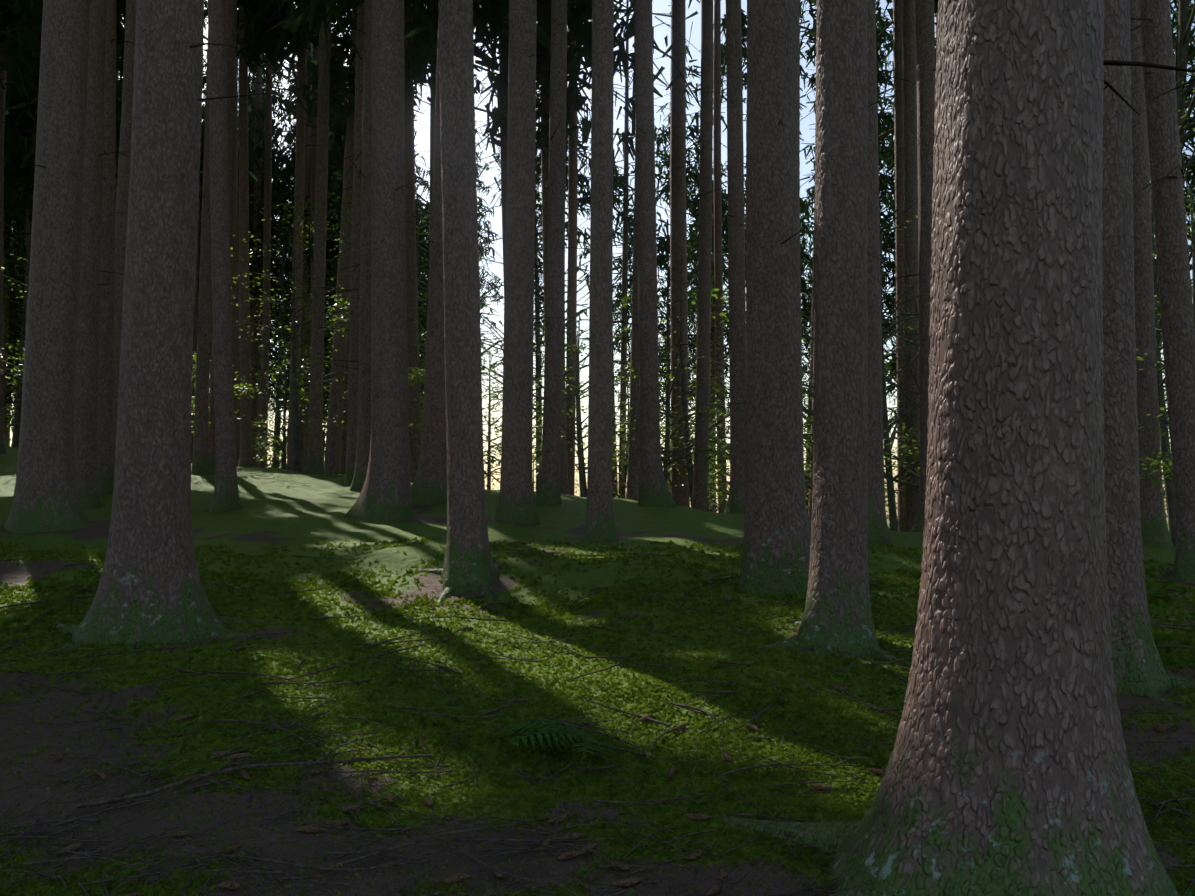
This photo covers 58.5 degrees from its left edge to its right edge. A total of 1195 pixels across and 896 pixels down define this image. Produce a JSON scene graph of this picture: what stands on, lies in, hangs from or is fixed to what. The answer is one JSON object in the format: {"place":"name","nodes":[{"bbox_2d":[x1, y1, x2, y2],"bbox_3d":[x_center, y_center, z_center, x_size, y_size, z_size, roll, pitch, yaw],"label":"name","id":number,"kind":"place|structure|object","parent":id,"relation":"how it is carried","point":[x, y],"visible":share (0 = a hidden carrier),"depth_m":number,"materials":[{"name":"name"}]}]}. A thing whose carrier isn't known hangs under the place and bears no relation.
{"place":"outdoors","nodes":[
{"label":"outdoors","id":0,"kind":"place"},
{"bbox_2d":[0,446,1194,895],"bbox_3d":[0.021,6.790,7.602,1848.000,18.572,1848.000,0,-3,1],"label":"ground","id":1,"kind":"structure","parent":0,"point":[280,508],"depth_m":6.46,"materials":[{"name":"brown soil"}]},
{"bbox_2d":[0,0,1173,546],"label":"tree trunks","id":2,"kind":"object","parent":1,"relation":"on","point":[76,226],"visible":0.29,"depth_m":18.13,"materials":[{"name":"brown plant"}]},
{"bbox_2d":[0,536,1194,895],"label":"moss tufts","id":3,"kind":"object","parent":1,"relation":"on","point":[544,612],"visible":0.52,"depth_m":6.36,"materials":[{"name":"green plant"}]},
{"bbox_2d":[0,519,1194,895],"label":"fallen twigs","id":4,"kind":"object","parent":1,"relation":"on","point":[242,787],"visible":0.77,"depth_m":5.07,"materials":[{"name":"brown wood"}]},
{"bbox_2d":[0,0,1194,491],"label":"dead branches","id":5,"kind":"object","parent":1,"relation":"on","point":[1144,64],"visible":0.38,"depth_m":18.41,"materials":[{"name":"brown wood"}]},
{"bbox_2d":[0,0,1194,450],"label":"spruce","id":6,"kind":"object","parent":1,"relation":"on","point":[22,68],"depth_m":40.63,"materials":[{"name":"green plant"}]},
{"bbox_2d":[0,0,1194,546],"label":"beech","id":7,"kind":"object","parent":1,"relation":"on","point":[1184,22],"depth_m":26.28,"materials":[{"name":"green plant"}]},
{"bbox_2d":[2,540,1193,895],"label":"fern and herbs","id":8,"kind":"object","parent":1,"relation":"on","point":[544,730],"visible":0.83,"depth_m":5.45,"materials":[{"name":"green plant"}]},
{"bbox_2d":[10,543,1191,895],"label":"fern stems","id":9,"kind":"object","parent":1,"relation":"on","point":[496,751],"visible":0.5,"depth_m":5.54,"materials":[{"name":"green plant"}]},
{"bbox_2d":[34,0,1194,707],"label":"tree trunks","id":10,"kind":"object","parent":1,"relation":"on","point":[150,588],"visible":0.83,"depth_m":8.46,"materials":[{"name":"brown plant"}]},
{"bbox_2d":[54,626,1174,895],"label":"pine cones","id":11,"kind":"object","parent":1,"relation":"on","point":[568,854],"visible":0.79,"depth_m":4.50,"materials":[{"name":"brown plant"}]},
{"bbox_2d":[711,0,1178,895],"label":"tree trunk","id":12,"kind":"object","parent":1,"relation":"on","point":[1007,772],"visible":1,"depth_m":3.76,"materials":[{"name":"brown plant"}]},
{"bbox_2d":[10,0,1194,521],"label":"sky","id":13,"kind":"structure","parent":0,"point":[422,140],"materials":[{"name":"white"}]}
]}

